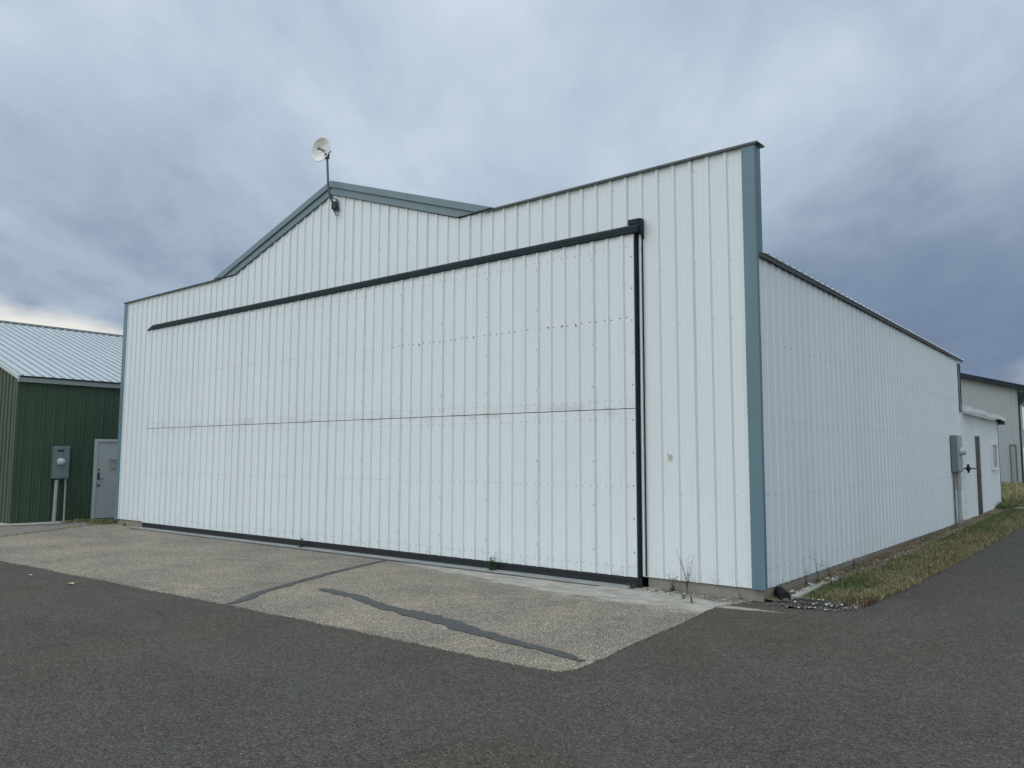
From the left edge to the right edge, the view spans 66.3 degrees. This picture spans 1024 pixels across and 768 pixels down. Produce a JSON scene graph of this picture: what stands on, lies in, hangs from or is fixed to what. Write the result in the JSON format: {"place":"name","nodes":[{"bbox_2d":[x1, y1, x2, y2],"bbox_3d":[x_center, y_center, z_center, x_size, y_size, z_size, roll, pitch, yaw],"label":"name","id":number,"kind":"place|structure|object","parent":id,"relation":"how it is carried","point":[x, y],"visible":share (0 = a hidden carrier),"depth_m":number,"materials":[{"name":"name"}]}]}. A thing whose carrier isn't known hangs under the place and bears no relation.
{"place":"outdoors","nodes":[
{"label":"outdoors","id":0,"kind":"place"},
{"bbox_2d":[0,521,62,525],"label":"path","id":1,"kind":"structure","parent":0,"point":[33,523],"depth_m":18.37,"materials":[{"name":"concrete"}]},
{"bbox_2d":[0,518,117,536],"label":"ground verge","id":2,"kind":"structure","parent":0,"point":[8,530],"depth_m":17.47,"materials":[{"name":"green plant"}]},
{"bbox_2d":[0,523,754,671],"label":"pavement","id":3,"kind":"structure","parent":0,"point":[590,624],"depth_m":9.23,"materials":[{"name":"concrete"}]},
{"bbox_2d":[226,560,385,603],"bbox_3d":[-2.570,2.542,10.276,0.248,0.001,3.796,-1,-6,16],"label":"tar seam","id":4,"kind":"object","parent":3,"relation":"on","point":[250,596],"visible":1,"depth_m":9.73,"materials":[{"name":"black asphalt"}]},
{"bbox_2d":[133,528,596,585],"bbox_3d":[-3.714,2.844,13.535,12.300,0.001,0.078,-4,-7,39],"label":"tar seam","id":5,"kind":"object","parent":3,"relation":"on","point":[363,556],"visible":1,"depth_m":12.37,"materials":[{"name":"black asphalt"}]},
{"bbox_2d":[318,588,584,660],"bbox_3d":[-0.855,2.317,7.815,0.317,0.001,4.422,5,-7,-40],"label":"tar seam","id":6,"kind":"object","parent":3,"relation":"on","point":[458,625],"visible":1,"depth_m":7.52,"materials":[{"name":"black asphalt"}]},
{"bbox_2d":[642,588,753,604],"bbox_3d":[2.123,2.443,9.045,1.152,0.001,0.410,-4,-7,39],"label":"ground gravel","id":7,"kind":"structure","parent":3,"relation":"on","point":[697,595],"depth_m":8.93,"materials":[{"name":"grey gravel"}]},
{"bbox_2d":[668,575,677,590],"bbox_3d":[1.917,2.383,9.341,0.132,0.206,0.109,0,-5,-2],"label":"weed","id":8,"kind":"object","parent":7,"relation":"on","point":[673,588],"visible":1,"depth_m":9.33,"materials":[{"name":"green plant"}]},
{"bbox_2d":[677,551,693,592],"bbox_3d":[2.054,2.220,9.234,0.090,0.510,0.247,4,-7,-38],"label":"weed","id":9,"kind":"object","parent":7,"relation":"on","point":[687,579],"visible":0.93,"depth_m":9.22,"materials":[{"name":"green plant"}]},
{"bbox_2d":[0,523,1023,767],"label":"road","id":10,"kind":"structure","parent":0,"point":[924,673],"depth_m":5.40,"materials":[{"name":"grey asphalt"}]},
{"bbox_2d":[0,0,1023,384],"label":"sky","id":11,"kind":"structure","parent":0,"point":[146,146],"materials":[{"name":"grey"}]},
{"bbox_2d":[643,499,1005,608],"bbox_3d":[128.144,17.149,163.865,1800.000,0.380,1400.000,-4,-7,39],"label":"ground","id":12,"kind":"structure","parent":0,"point":[645,582],"depth_m":10.09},
{"bbox_2d":[0,320,122,523],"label":"hangar","id":13,"kind":"structure","parent":12,"relation":"on","point":[59,386],"depth_m":19.56,"materials":[{"name":"green metal"}]},
{"bbox_2d":[51,446,69,521],"bbox_3d":[-10.973,2.456,19.041,0.309,1.891,0.350,-4,-7,39],"label":"electric meter","id":14,"kind":"object","parent":13,"relation":"attached to","point":[60,462],"visible":0.94,"depth_m":19.02,"materials":[{"name":"grey metal"}]},
{"bbox_2d":[90,439,117,518],"bbox_3d":[-10.257,2.443,20.178,0.155,2.030,1.030,-4,-7,39],"label":"door","id":15,"kind":"structure","parent":13,"relation":"in","point":[105,450],"depth_m":19.99,"materials":[{"name":"metal"}]},
{"bbox_2d":[114,141,967,601],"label":"hangar","id":16,"kind":"structure","parent":12,"relation":"on","point":[636,377],"depth_m":11.45,"materials":[{"name":"white metal"}]},
{"bbox_2d":[311,137,339,215],"bbox_3d":[-3.349,-3.709,14.002,0.572,1.443,0.231,0,-5,6],"label":"dish antenna","id":17,"kind":"object","parent":16,"relation":"attached to","point":[320,149],"visible":1,"depth_m":14.03,"materials":[{"name":"metal"}]},
{"bbox_2d":[142,233,642,587],"bbox_3d":[-3.313,0.639,13.757,12.635,4.470,0.108,-4,-7,39],"label":"hangar door","id":18,"kind":"structure","parent":16,"relation":"in","point":[466,416],"depth_m":12.10,"materials":[{"name":"white metal"}]},
{"bbox_2d":[488,556,496,569],"bbox_3d":[-0.275,2.500,10.946,0.158,0.218,0.155,-2,-6,21],"label":"weed","id":19,"kind":"object","parent":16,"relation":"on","point":[492,566],"visible":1,"depth_m":10.94,"materials":[{"name":"green plant"}]},
{"bbox_2d":[950,435,966,523],"bbox_3d":[10.082,2.156,17.584,0.264,2.000,0.550,-4,-7,39],"label":"electric meter","id":20,"kind":"object","parent":16,"relation":"attached to","point":[958,451],"visible":0.94,"depth_m":17.53,"materials":[{"name":"metal"}]},
{"bbox_2d":[963,464,975,472],"bbox_3d":[10.616,1.968,18.235,0.330,0.200,0.106,-4,-7,39],"label":"wall valve","id":21,"kind":"object","parent":16,"relation":"attached to","point":[968,468],"depth_m":18.20,"materials":[{"name":"metal"}]},
{"bbox_2d":[961,405,1005,518],"bbox_3d":[10.732,2.007,22.587,5.400,3.672,6.095,-4,-7,39],"label":"annex","id":22,"kind":"object","parent":12,"relation":"on","point":[983,478],"visible":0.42,"depth_m":20.61,"materials":[{"name":"white metal"}]},
{"bbox_2d":[973,433,983,515],"bbox_3d":[11.955,2.316,20.039,0.085,2.090,0.950,-4,-7,39],"label":"door","id":23,"kind":"structure","parent":22,"relation":"in","point":[976,437],"depth_m":20.05,"materials":[{"name":"metal"}]},
{"bbox_2d":[990,442,998,469],"bbox_3d":[13.724,2.055,22.290,0.056,0.780,0.960,-4,-7,39],"label":"window","id":24,"kind":"structure","parent":22,"relation":"in","point":[993,446],"depth_m":22.26,"materials":[{"name":"white glass"}]},
{"bbox_2d":[960,373,1023,482],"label":"hangar","id":25,"kind":"structure","parent":12,"relation":"on","point":[1004,399],"depth_m":39.14,"materials":[{"name":"beige metal"}]},
{"bbox_2d":[1009,445,1017,482],"bbox_3d":[24.844,4.002,38.793,0.280,2.000,0.032,-4,-7,39],"label":"door","id":26,"kind":"structure","parent":25,"relation":"in","point":[1013,456],"depth_m":38.80,"materials":[{"name":"grey metal"}]},
{"bbox_2d":[995,481,1023,508],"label":"meadow grass","id":27,"kind":"structure","parent":12,"relation":"on","point":[1013,494],"depth_m":26.76,"materials":[{"name":"green plant"}]},
{"bbox_2d":[765,508,1023,607],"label":"ground verge","id":28,"kind":"structure","parent":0,"point":[969,521],"depth_m":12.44,"materials":[{"name":"green plant"}]},
{"bbox_2d":[791,581,827,597],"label":"edging slab","id":29,"kind":"structure","parent":28,"relation":"on","point":[800,594],"depth_m":9.03,"materials":[{"name":"concrete"}]},
{"bbox_2d":[766,597,862,610],"bbox_3d":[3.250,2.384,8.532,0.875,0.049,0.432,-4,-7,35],"label":"ground gravel","id":30,"kind":"structure","parent":28,"relation":"on","point":[808,601],"depth_m":8.46,"materials":[{"name":"grey gravel"}]},
{"bbox_2d":[774,586,790,599],"bbox_3d":[3.049,2.376,8.849,0.126,0.136,0.342,0,-5,6],"label":"drain pipe","id":31,"kind":"object","parent":30,"relation":"on","point":[781,593],"visible":0.86,"depth_m":8.75,"materials":[{"name":"black plastic"}]},
{"bbox_2d":[789,526,961,592],"bbox_3d":[6.503,2.744,12.962,0.345,0.128,10.211,-4,-7,39],"label":"rubble","id":32,"kind":"object","parent":28,"relation":"on","point":[794,591],"visible":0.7,"depth_m":10.08,"materials":[{"name":"stone"}]},
{"bbox_2d":[816,524,966,580],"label":"leaf litter","id":33,"kind":"object","parent":28,"relation":"on","point":[888,552],"visible":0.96,"depth_m":12.37,"materials":[{"name":"brown plant"}]}
]}

